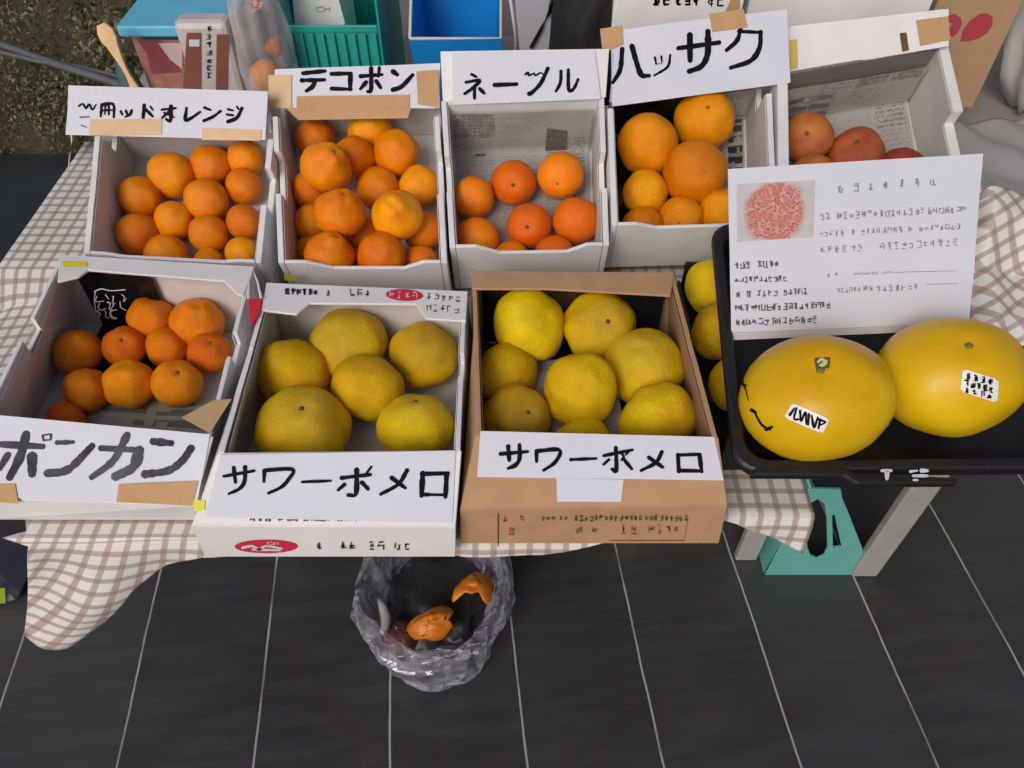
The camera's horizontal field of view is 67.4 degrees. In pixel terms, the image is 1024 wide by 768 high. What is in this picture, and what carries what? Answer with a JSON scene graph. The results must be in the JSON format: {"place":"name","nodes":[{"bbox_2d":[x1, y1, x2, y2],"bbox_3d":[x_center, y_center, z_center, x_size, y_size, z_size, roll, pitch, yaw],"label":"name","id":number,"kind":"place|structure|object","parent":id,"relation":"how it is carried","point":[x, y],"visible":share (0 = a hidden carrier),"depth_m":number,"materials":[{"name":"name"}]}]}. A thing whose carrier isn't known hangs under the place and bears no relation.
{"place":"outdoors","nodes":[
{"label":"outdoors","id":0,"kind":"place"},
{"bbox_2d":[0,154,75,262],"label":"pavement","id":1,"kind":"structure","parent":0,"point":[28,182],"depth_m":2.66,"materials":[{"name":"stone"}]},
{"bbox_2d":[0,474,1023,767],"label":"floor","id":2,"kind":"structure","parent":0,"point":[910,654],"depth_m":1.59,"materials":[{"name":"grey tile"}]},
{"bbox_2d":[0,520,27,603],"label":"storage bin","id":3,"kind":"object","parent":2,"relation":"on","point":[13,568],"visible":0.2,"depth_m":1.65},
{"bbox_2d":[0,0,143,153],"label":"grass","id":4,"kind":"structure","parent":2,"relation":"on","point":[33,106],"depth_m":2.81,"materials":[{"name":"green plant"}]},
{"bbox_2d":[0,41,118,86],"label":"metal pole","id":5,"kind":"object","parent":4,"relation":"on","point":[76,70],"visible":0.7,"depth_m":2.37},
{"bbox_2d":[350,556,515,691],"bbox_3d":[-0.160,0.414,1.556,0.334,0.266,0.349,0,48,0],"label":"waste bag","id":6,"kind":"object","parent":2,"relation":"on","point":[462,649],"visible":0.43,"depth_m":1.53,"materials":[{"name":"grey"}]},
{"bbox_2d":[407,606,453,640],"bbox_3d":[-0.161,0.475,1.509,0.104,0.053,0.064,-21,70,-2],"label":"orange peel","id":7,"kind":"object","parent":6,"relation":"in","point":[433,624],"visible":1,"depth_m":1.50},
{"bbox_2d":[380,556,493,656],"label":"food scraps","id":8,"kind":"object","parent":6,"relation":"in","point":[415,587],"visible":0.63,"depth_m":1.60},
{"bbox_2d":[100,36,1023,141],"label":"folding table","id":9,"kind":"object","parent":2,"relation":"on","point":[991,101],"visible":0.03,"depth_m":1.77,"materials":[{"name":"grey metal"}]},
{"bbox_2d":[117,0,272,90],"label":"lidded tub","id":10,"kind":"object","parent":9,"relation":"on","point":[148,26],"visible":0.42,"depth_m":1.53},
{"bbox_2d":[278,0,405,68],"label":"basket","id":11,"kind":"object","parent":9,"relation":"on","point":[373,36],"visible":0.36,"depth_m":1.52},
{"bbox_2d":[293,0,356,24],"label":"printed carton","id":12,"kind":"object","parent":11,"relation":"in","point":[324,12],"visible":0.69,"depth_m":1.52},
{"bbox_2d":[0,142,814,649],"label":"tablecloth","id":13,"kind":"object","parent":9,"relation":"on","point":[86,578],"visible":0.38,"depth_m":1.04,"materials":[{"name":"fabric"}]},
{"bbox_2d":[0,255,262,519],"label":"citrus box","id":14,"kind":"object","parent":13,"relation":"on","point":[32,377],"visible":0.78,"depth_m":1.11,"materials":[{"name":"cardboard"}]},
{"bbox_2d":[0,399,231,505],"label":"paper sign","id":15,"kind":"object","parent":14,"relation":"attached to","point":[52,459],"visible":1,"depth_m":0.94,"materials":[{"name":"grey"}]},
{"bbox_2d":[78,272,160,372],"bbox_3d":[-0.597,-0.075,1.149,0.131,0.112,0.158,0,48,0],"label":"plastic film","id":16,"kind":"object","parent":14,"relation":"in","point":[112,297],"visible":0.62,"depth_m":1.18,"materials":[{"name":"plastic"}]},
{"bbox_2d":[52,330,103,373],"bbox_3d":[-0.651,-0.047,1.154,0.070,0.071,0.061,-27,42,-30],"label":"ponkan","id":17,"kind":"object","parent":16,"relation":"on","point":[73,350],"visible":0.88,"depth_m":1.13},
{"bbox_2d":[101,325,146,363],"bbox_3d":[-0.586,-0.056,1.162,0.065,0.057,0.064,43,66,3],"label":"ponkan","id":18,"kind":"object","parent":16,"relation":"on","point":[120,343],"visible":0.78,"depth_m":1.14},
{"bbox_2d":[126,297,173,337],"bbox_3d":[-0.555,-0.101,1.188,0.073,0.072,0.068,34,67,-6],"label":"ponkan","id":19,"kind":"object","parent":16,"relation":"on","point":[145,316],"visible":0.71,"depth_m":1.16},
{"bbox_2d":[84,396,215,433],"bbox_3d":[-0.515,0.074,1.085,0.287,0.007,0.158,4,48,3],"label":"newspaper","id":20,"kind":"object","parent":14,"relation":"in","point":[153,412],"visible":0.12,"depth_m":1.11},
{"bbox_2d":[62,368,107,412],"bbox_3d":[-0.612,0.007,1.108,0.065,0.066,0.061,16,48,38],"label":"ponkan","id":21,"kind":"object","parent":20,"relation":"on","point":[82,388],"visible":0.87,"depth_m":1.08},
{"bbox_2d":[101,358,153,408],"bbox_3d":[-0.551,-0.001,1.104,0.072,0.068,0.071,-35,82,-13],"label":"ponkan","id":22,"kind":"object","parent":20,"relation":"on","point":[126,383],"visible":0.91,"depth_m":1.08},
{"bbox_2d":[150,360,202,407],"bbox_3d":[-0.483,0.001,1.107,0.073,0.063,0.073,38,49,4],"label":"ponkan","id":23,"kind":"object","parent":20,"relation":"on","point":[177,384],"visible":1,"depth_m":1.08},
{"bbox_2d":[145,327,187,365],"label":"ponkan","id":24,"kind":"object","parent":14,"relation":"in","point":[164,344],"visible":0.72,"depth_m":1.13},
{"bbox_2d":[168,297,224,345],"bbox_3d":[-0.482,-0.097,1.175,0.079,0.075,0.080,29,47,4],"label":"ponkan","id":25,"kind":"object","parent":14,"relation":"in","point":[189,320],"visible":0.83,"depth_m":1.15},
{"bbox_2d":[187,333,232,373],"bbox_3d":[-0.455,-0.047,1.154,0.066,0.057,0.065,-19,66,-35],"label":"ponkan","id":26,"kind":"object","parent":14,"relation":"in","point":[208,353],"visible":0.87,"depth_m":1.13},
{"bbox_2d":[84,103,284,296],"bbox_3d":[-0.542,-0.306,1.284,0.317,0.228,0.328,0,48,0],"label":"citrus box","id":27,"kind":"object","parent":13,"relation":"on","point":[118,162],"visible":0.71,"depth_m":1.27,"materials":[{"name":"cardboard"}]},
{"bbox_2d":[114,213,159,255],"bbox_3d":[-0.630,-0.253,1.293,0.067,0.073,0.074,33,40,31],"label":"orange","id":28,"kind":"object","parent":27,"relation":"in","point":[134,233],"visible":0.73,"depth_m":1.27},
{"bbox_2d":[116,176,163,216],"bbox_3d":[-0.638,-0.319,1.321,0.077,0.079,0.070,20,52,40],"label":"orange","id":29,"kind":"object","parent":27,"relation":"in","point":[139,194],"visible":0.73,"depth_m":1.29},
{"bbox_2d":[66,85,267,140],"bbox_3d":[-0.578,-0.453,1.283,0.344,0.070,0.051,1,48,1],"label":"paper sign","id":30,"kind":"object","parent":27,"relation":"attached to","point":[204,114],"visible":1,"depth_m":1.29,"materials":[{"name":"white"}]},
{"bbox_2d":[147,151,195,198],"bbox_3d":[-0.592,-0.364,1.338,0.080,0.082,0.076,-49,28,6],"label":"orange","id":31,"kind":"object","parent":27,"relation":"in","point":[170,175],"visible":0.82,"depth_m":1.31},
{"bbox_2d":[153,201,193,239],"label":"orange","id":32,"kind":"object","parent":27,"relation":"in","point":[174,218],"visible":0.77,"depth_m":1.28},
{"bbox_2d":[183,178,228,218],"bbox_3d":[-0.525,-0.315,1.320,0.076,0.077,0.070,39,29,-7],"label":"orange","id":33,"kind":"object","parent":27,"relation":"in","point":[205,196],"visible":0.81,"depth_m":1.29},
{"bbox_2d":[188,215,228,251],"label":"orange","id":34,"kind":"object","parent":27,"relation":"in","point":[211,231],"visible":0.9,"depth_m":1.27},
{"bbox_2d":[189,145,230,184],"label":"orange","id":35,"kind":"object","parent":27,"relation":"in","point":[209,161],"visible":0.79,"depth_m":1.33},
{"bbox_2d":[225,204,259,238],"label":"orange","id":36,"kind":"object","parent":27,"relation":"in","point":[242,220],"visible":0.84,"depth_m":1.29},
{"bbox_2d":[225,167,261,204],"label":"orange","id":37,"kind":"object","parent":27,"relation":"in","point":[243,185],"visible":0.99,"depth_m":1.32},
{"bbox_2d":[227,140,262,173],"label":"orange","id":38,"kind":"object","parent":27,"relation":"in","point":[245,154],"visible":0.84,"depth_m":1.33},
{"bbox_2d":[175,13,246,90],"bbox_3d":[-0.585,-0.590,1.518,0.124,0.266,0.052,0,48,0],"label":"snack pouch","id":39,"kind":"object","parent":13,"relation":"on","point":[207,41],"visible":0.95,"depth_m":1.45,"materials":[{"name":"paper"}]},
{"bbox_2d":[227,0,297,90],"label":"fruit bag","id":40,"kind":"object","parent":13,"relation":"on","point":[287,42],"visible":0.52,"depth_m":1.44,"materials":[{"name":"grey"}]},
{"bbox_2d":[192,283,471,556],"bbox_3d":[-0.222,0.035,1.040,0.330,0.138,0.371,0,48,0],"label":"citrus box","id":41,"kind":"object","parent":13,"relation":"on","point":[293,311],"visible":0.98,"depth_m":1.01,"materials":[{"name":"paper"}]},
{"bbox_2d":[257,338,330,399],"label":"pomelo","id":42,"kind":"object","parent":41,"relation":"in","point":[286,363],"visible":0.66,"depth_m":1.05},
{"bbox_2d":[254,385,351,451],"bbox_3d":[-0.277,0.059,1.022,0.128,0.106,0.124,-10,57,-17],"label":"pomelo","id":43,"kind":"object","parent":41,"relation":"in","point":[296,418],"visible":0.71,"depth_m":0.98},
{"bbox_2d":[205,450,455,522],"bbox_3d":[-0.215,0.122,0.912,0.298,0.063,0.062,0,48,0],"label":"paper sign","id":44,"kind":"object","parent":41,"relation":"attached to","point":[411,486],"visible":1,"depth_m":0.91,"materials":[{"name":"white"}]},
{"bbox_2d":[308,309,388,379],"bbox_3d":[-0.241,-0.054,1.123,0.116,0.104,0.114,16,70,18],"label":"pomelo","id":45,"kind":"object","parent":41,"relation":"in","point":[337,336],"visible":0.6,"depth_m":1.08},
{"bbox_2d":[331,354,404,421],"bbox_3d":[-0.200,0.005,1.071,0.101,0.104,0.090,17,59,6],"label":"pomelo","id":46,"kind":"object","parent":41,"relation":"in","point":[369,388],"visible":0.86,"depth_m":1.03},
{"bbox_2d":[376,394,454,450],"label":"pomelo","id":47,"kind":"object","parent":41,"relation":"in","point":[411,422],"visible":0.82,"depth_m":1.00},
{"bbox_2d":[389,322,456,388],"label":"pomelo","id":48,"kind":"object","parent":41,"relation":"in","point":[423,355],"visible":0.95,"depth_m":1.10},
{"bbox_2d":[273,108,451,290],"bbox_3d":[-0.256,-0.326,1.290,0.314,0.246,0.400,0,48,0],"label":"citrus box","id":49,"kind":"object","parent":13,"relation":"on","point":[423,127],"visible":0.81,"depth_m":1.25,"materials":[{"name":"cardboard"}]},
{"bbox_2d":[292,172,322,206],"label":"dekopon","id":50,"kind":"object","parent":49,"relation":"in","point":[304,193],"visible":0.35,"depth_m":1.30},
{"bbox_2d":[300,141,351,192],"bbox_3d":[-0.307,-0.362,1.272,0.086,0.088,0.083,46,55,-8],"label":"dekopon","id":51,"kind":"object","parent":50,"relation":"on","point":[325,166],"visible":0.98,"depth_m":1.25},
{"bbox_2d":[295,120,334,153],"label":"dekopon","id":52,"kind":"object","parent":49,"relation":"on","point":[308,133],"visible":0.64,"depth_m":1.35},
{"bbox_2d":[304,231,354,265],"bbox_3d":[-0.291,-0.208,1.227,0.079,0.078,0.080,4,40,-27],"label":"dekopon","id":53,"kind":"object","parent":49,"relation":"in","point":[333,248],"visible":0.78,"depth_m":1.20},
{"bbox_2d":[268,63,439,119],"bbox_3d":[-0.269,-0.498,1.309,0.295,0.073,0.058,0,48,0],"label":"paper sign","id":54,"kind":"object","parent":49,"relation":"attached to","point":[367,92],"visible":1,"depth_m":1.31,"materials":[{"name":"white"}]},
{"bbox_2d":[336,135,374,179],"bbox_3d":[-0.276,-0.392,1.332,0.071,0.076,0.077,39,97,19],"label":"dekopon","id":55,"kind":"object","parent":49,"relation":"in","point":[359,151],"visible":0.59,"depth_m":1.30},
{"bbox_2d":[345,217,375,247],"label":"dekopon","id":56,"kind":"object","parent":49,"relation":"in","point":[367,229],"visible":0.19,"depth_m":1.27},
{"bbox_2d":[313,188,365,237],"bbox_3d":[-0.277,-0.278,1.241,0.084,0.082,0.082,10,48,-13],"label":"dekopon","id":57,"kind":"object","parent":56,"relation":"on","point":[342,211],"visible":0.94,"depth_m":1.22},
{"bbox_2d":[357,166,399,209],"bbox_3d":[-0.231,-0.337,1.325,0.074,0.073,0.074,6,48,5],"label":"dekopon","id":58,"kind":"object","parent":49,"relation":"in","point":[374,183],"visible":0.66,"depth_m":1.30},
{"bbox_2d":[357,230,405,265],"bbox_3d":[-0.209,-0.205,1.232,0.077,0.080,0.075,-10,49,-9],"label":"dekopon","id":59,"kind":"object","parent":49,"relation":"in","point":[380,248],"visible":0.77,"depth_m":1.20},
{"bbox_2d":[373,128,418,177],"bbox_3d":[-0.202,-0.402,1.341,0.079,0.083,0.081,3,48,3],"label":"dekopon","id":60,"kind":"object","parent":49,"relation":"in","point":[396,151],"visible":0.84,"depth_m":1.31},
{"bbox_2d":[399,164,437,206],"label":"dekopon","id":61,"kind":"object","parent":49,"relation":"in","point":[418,182],"visible":0.8,"depth_m":1.30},
{"bbox_2d":[405,211,438,248],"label":"dekopon","id":62,"kind":"object","parent":49,"relation":"in","point":[426,234],"visible":0.52,"depth_m":1.27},
{"bbox_2d":[371,190,422,240],"bbox_3d":[-0.185,-0.273,1.236,0.084,0.086,0.081,-40,81,-4],"label":"dekopon","id":63,"kind":"object","parent":62,"relation":"on","point":[397,214],"visible":0.92,"depth_m":1.21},
{"bbox_2d":[440,49,608,287],"bbox_3d":[0.021,-0.349,1.282,0.284,0.273,0.336,0,48,0],"label":"citrus box","id":64,"kind":"object","parent":13,"relation":"on","point":[467,259],"visible":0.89,"depth_m":1.27,"materials":[{"name":"cardboard"}]},
{"bbox_2d":[452,110,593,249],"bbox_3d":[0.019,-0.335,1.317,0.243,0.179,0.263,0,48,0],"label":"newspaper","id":65,"kind":"object","parent":64,"relation":"in","point":[486,145],"visible":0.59,"depth_m":1.37,"materials":[{"name":"paper"}]},
{"bbox_2d":[454,175,493,218],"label":"navel orange","id":66,"kind":"object","parent":65,"relation":"in","point":[474,196],"visible":0.91,"depth_m":1.30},
{"bbox_2d":[457,217,498,248],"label":"navel orange","id":67,"kind":"object","parent":65,"relation":"in","point":[479,231],"visible":0.58,"depth_m":1.26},
{"bbox_2d":[491,160,535,205],"bbox_3d":[0.003,-0.349,1.334,0.078,0.078,0.073,2,20,2],"label":"navel orange","id":68,"kind":"object","parent":65,"relation":"in","point":[513,182],"visible":0.98,"depth_m":1.31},
{"bbox_2d":[506,203,550,248],"bbox_3d":[0.029,-0.267,1.298,0.076,0.076,0.071,12,15,3],"label":"navel orange","id":69,"kind":"object","parent":65,"relation":"in","point":[528,225],"visible":0.89,"depth_m":1.27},
{"bbox_2d":[537,151,583,199],"bbox_3d":[0.084,-0.361,1.333,0.081,0.082,0.076,30,37,-9],"label":"navel orange","id":70,"kind":"object","parent":65,"relation":"in","point":[560,175],"visible":1,"depth_m":1.30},
{"bbox_2d":[552,197,596,244],"bbox_3d":[0.108,-0.276,1.300,0.079,0.080,0.075,39,34,-16],"label":"navel orange","id":71,"kind":"object","parent":65,"relation":"in","point":[574,220],"visible":0.84,"depth_m":1.27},
{"bbox_2d":[452,50,600,104],"bbox_3d":[0.025,-0.516,1.296,0.251,0.070,0.053,0,48,0],"label":"paper sign","id":72,"kind":"object","parent":64,"relation":"attached to","point":[501,77],"visible":1,"depth_m":1.29,"materials":[{"name":"white"}]},
{"bbox_2d":[460,270,726,546],"bbox_3d":[0.099,0.019,1.059,0.331,0.144,0.380,0,48,0],"label":"citrus box","id":73,"kind":"object","parent":13,"relation":"on","point":[497,510],"visible":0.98,"depth_m":0.95,"materials":[{"name":"cardboard"}]},
{"bbox_2d":[481,342,537,401],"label":"pomelo","id":74,"kind":"object","parent":73,"relation":"in","point":[503,364],"visible":0.69,"depth_m":1.08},
{"bbox_2d":[482,290,664,410],"bbox_3d":[0.095,0.000,1.079,0.280,0.114,0.283,0,48,0],"label":"plastic film","id":75,"kind":"object","parent":73,"relation":"in","point":[647,310],"visible":0.09,"depth_m":1.16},
{"bbox_2d":[483,384,551,432],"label":"pomelo","id":76,"kind":"object","parent":75,"relation":"on","point":[514,408],"visible":0.65,"depth_m":1.02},
{"bbox_2d":[493,290,564,361],"bbox_3d":[0.025,-0.087,1.146,0.108,0.096,0.112,8,75,-39],"label":"pomelo","id":77,"kind":"object","parent":75,"relation":"on","point":[531,323],"visible":0.84,"depth_m":1.11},
{"bbox_2d":[533,359,621,433],"bbox_3d":[0.092,0.020,1.109,0.131,0.003,0.155,0,48,0],"label":"newspaper","id":78,"kind":"object","parent":75,"relation":"on","point":[610,421],"visible":0.14,"depth_m":1.10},
{"bbox_2d":[543,353,616,424],"bbox_3d":[0.094,0.008,1.060,0.102,0.088,0.106,23,82,13],"label":"pomelo","id":79,"kind":"object","parent":78,"relation":"on","point":[582,385],"visible":0.92,"depth_m":1.03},
{"bbox_2d":[564,293,635,357],"bbox_3d":[0.130,-0.085,1.146,0.108,0.093,0.113,37,77,-4],"label":"pomelo","id":80,"kind":"object","parent":75,"relation":"on","point":[598,324],"visible":0.73,"depth_m":1.11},
{"bbox_2d":[604,328,683,401],"bbox_3d":[0.189,-0.026,1.101,0.112,0.097,0.109,-23,55,6],"label":"pomelo","id":81,"kind":"object","parent":75,"relation":"on","point":[636,359],"visible":0.75,"depth_m":1.07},
{"bbox_2d":[618,381,695,435],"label":"pomelo","id":82,"kind":"object","parent":75,"relation":"on","point":[667,408],"visible":0.68,"depth_m":1.00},
{"bbox_2d":[477,431,722,501],"bbox_3d":[0.106,0.099,0.923,0.295,0.052,0.067,0,48,0],"label":"paper sign","id":83,"kind":"object","parent":73,"relation":"attached to","point":[604,465],"visible":1,"depth_m":0.92,"materials":[{"name":"white"}]},
{"bbox_2d":[604,80,774,267],"bbox_3d":[0.303,-0.398,1.302,0.294,0.282,0.358,0,48,0],"label":"citrus box","id":84,"kind":"object","parent":13,"relation":"on","point":[633,244],"visible":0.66,"depth_m":1.27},
{"bbox_2d":[613,97,685,221],"bbox_3d":[0.253,-0.376,1.340,0.162,0.173,0.275,0,48,0],"label":"plastic film","id":85,"kind":"object","parent":84,"relation":"in","point":[624,114],"visible":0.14,"depth_m":1.38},
{"bbox_2d":[622,169,667,211],"bbox_3d":[0.229,-0.329,1.324,0.074,0.081,0.082,-3,52,-17],"label":"hassaku","id":86,"kind":"object","parent":85,"relation":"on","point":[645,187],"visible":0.86,"depth_m":1.29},
{"bbox_2d":[617,112,677,173],"bbox_3d":[0.237,-0.419,1.347,0.098,0.111,0.108,-36,73,-28],"label":"hassaku","id":87,"kind":"object","parent":85,"relation":"on","point":[647,140],"visible":0.87,"depth_m":1.31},
{"bbox_2d":[659,196,703,224],"bbox_3d":[0.286,-0.281,1.305,0.077,0.076,0.069,16,29,10],"label":"hassaku","id":88,"kind":"object","parent":85,"relation":"on","point":[680,210],"visible":0.66,"depth_m":1.28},
{"bbox_2d":[662,139,728,203],"bbox_3d":[0.313,-0.361,1.312,0.109,0.108,0.098,29,8,-13],"label":"hassaku","id":89,"kind":"object","parent":85,"relation":"on","point":[696,170],"visible":0.84,"depth_m":1.28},
{"bbox_2d":[600,9,789,105],"bbox_3d":[0.314,-0.558,1.313,0.324,0.126,0.078,-3,48,-3],"label":"paper sign","id":90,"kind":"object","parent":84,"relation":"attached to","point":[732,50],"visible":1,"depth_m":1.31,"materials":[{"name":"white"}]},
{"bbox_2d":[718,89,754,187],"bbox_3d":[0.376,-0.381,1.347,0.092,0.166,0.289,3,48,3],"label":"newspaper","id":91,"kind":"object","parent":84,"relation":"in","point":[731,148],"visible":0.21,"depth_m":1.40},
{"bbox_2d":[674,92,734,147],"bbox_3d":[0.344,-0.471,1.370,0.109,0.096,0.108,-27,80,3],"label":"hassaku","id":92,"kind":"object","parent":91,"relation":"on","point":[710,117],"visible":0.84,"depth_m":1.33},
{"bbox_2d":[676,262,740,469],"bbox_3d":[0.468,-0.040,1.155,0.385,0.072,0.365,0,48,0],"label":"black crate","id":93,"kind":"object","parent":13,"relation":"on","point":[718,414],"visible":0.17,"depth_m":1.15,"materials":[{"name":"plastic"}]},
{"bbox_2d":[685,259,716,312],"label":"pomelo","id":94,"kind":"object","parent":93,"relation":"in","point":[700,292],"visible":0.39,"depth_m":1.21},
{"bbox_2d":[691,302,721,359],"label":"pomelo","id":95,"kind":"object","parent":93,"relation":"in","point":[705,336],"visible":0.48,"depth_m":1.15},
{"bbox_2d":[711,224,1023,486],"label":"display tray","id":96,"kind":"object","parent":93,"relation":"on","point":[896,453],"visible":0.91,"depth_m":0.97,"materials":[{"name":"black plastic"}]},
{"bbox_2d":[738,335,896,460],"bbox_3d":[0.360,0.016,0.915,0.176,0.143,0.150,-7,61,13],"label":"giant pomelo","id":97,"kind":"object","parent":96,"relation":"on","point":[815,398],"visible":1,"depth_m":0.86,"materials":[{"name":"yellow"}]},
{"bbox_2d":[728,154,982,339],"bbox_3d":[0.430,-0.169,0.971,0.330,0.203,0.118,0,48,0],"label":"info sheet","id":98,"kind":"object","parent":96,"relation":"on","point":[863,247],"visible":1,"depth_m":0.97,"materials":[{"name":"paper"}]},
{"bbox_2d":[878,317,1023,437],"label":"giant pomelo","id":99,"kind":"object","parent":96,"relation":"in","point":[957,377],"visible":0.94,"depth_m":0.88,"materials":[{"name":"yellow"}]},
{"bbox_2d":[970,185,1023,345],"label":"bunched cloth","id":100,"kind":"object","parent":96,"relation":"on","point":[997,297],"visible":0.77,"depth_m":1.07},
{"bbox_2d":[769,9,981,192],"bbox_3d":[0.594,-0.414,1.313,0.355,0.293,0.413,0,48,0],"label":"citrus box","id":101,"kind":"object","parent":13,"relation":"on","point":[833,52],"visible":0.41,"depth_m":1.34,"materials":[{"name":"cardboard"}]},
{"bbox_2d":[788,67,928,152],"bbox_3d":[0.597,-0.398,1.349,0.297,0.192,0.334,0,48,0],"label":"newspaper","id":102,"kind":"object","parent":101,"relation":"in","point":[877,104],"visible":0.29,"depth_m":1.42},
{"bbox_2d":[788,93,835,164],"bbox_3d":[0.526,-0.435,1.374,0.095,0.111,0.186,5,48,5],"label":"newspaper","id":103,"kind":"object","parent":102,"relation":"on","point":[820,104],"visible":0.27,"depth_m":1.39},
{"bbox_2d":[789,112,834,161],"bbox_3d":[0.522,-0.434,1.355,0.088,0.088,0.072,37,17,16],"label":"red citrus","id":104,"kind":"object","parent":103,"relation":"on","point":[811,133],"visible":0.77,"depth_m":1.33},
{"bbox_2d":[826,126,885,162],"bbox_3d":[0.603,-0.404,1.350,0.097,0.080,0.096,26,83,26],"label":"red citrus","id":105,"kind":"object","parent":102,"relation":"on","point":[861,143],"visible":0.58,"depth_m":1.32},
{"bbox_2d":[954,118,1023,193],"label":"grey sheet","id":106,"kind":"object","parent":13,"relation":"on","point":[998,143],"visible":0.23,"depth_m":1.54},
{"bbox_2d":[408,0,501,124],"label":"blue bin","id":107,"kind":"object","parent":9,"relation":"on","point":[436,27],"visible":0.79,"depth_m":1.64,"materials":[{"name":"plastic"}]},
{"bbox_2d":[509,0,554,49],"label":"grey container","id":108,"kind":"object","parent":9,"relation":"on","point":[531,21],"visible":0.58,"depth_m":1.49,"materials":[{"name":"plastic"}]},
{"bbox_2d":[549,0,612,108],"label":"black bag","id":109,"kind":"object","parent":9,"relation":"on","point":[577,24],"visible":0.27,"depth_m":1.43,"materials":[{"name":"fabric"}]},
{"bbox_2d":[611,0,743,79],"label":"white carton","id":110,"kind":"object","parent":9,"relation":"on","point":[627,14],"visible":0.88,"depth_m":1.40,"materials":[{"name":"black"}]},
{"bbox_2d":[742,0,932,98],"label":"long carton","id":111,"kind":"object","parent":9,"relation":"on","point":[801,12],"depth_m":1.42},
{"bbox_2d":[929,0,1022,107],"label":"brown carton","id":112,"kind":"object","parent":9,"relation":"on","point":[978,29],"visible":0.42,"depth_m":1.49,"materials":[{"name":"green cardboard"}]},
{"bbox_2d":[999,0,1023,113],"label":"cloth bundle","id":113,"kind":"object","parent":9,"relation":"on","point":[1011,86],"visible":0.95,"depth_m":1.64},
{"bbox_2d":[759,479,862,574],"bbox_3d":[0.678,0.247,1.672,0.226,0.321,0.202,0,48,0],"label":"step stool","id":114,"kind":"object","parent":2,"relation":"on","point":[777,557],"visible":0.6,"depth_m":1.67,"materials":[{"name":"teal plastic"}]},
{"bbox_2d":[734,475,949,575],"bbox_3d":[0.886,0.168,1.490,1.028,0.692,0.345,0,48,0],"label":"folding table","id":115,"kind":"object","parent":2,"relation":"on","point":[907,508],"visible":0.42,"depth_m":1.60,"materials":[{"name":"grey metal"}]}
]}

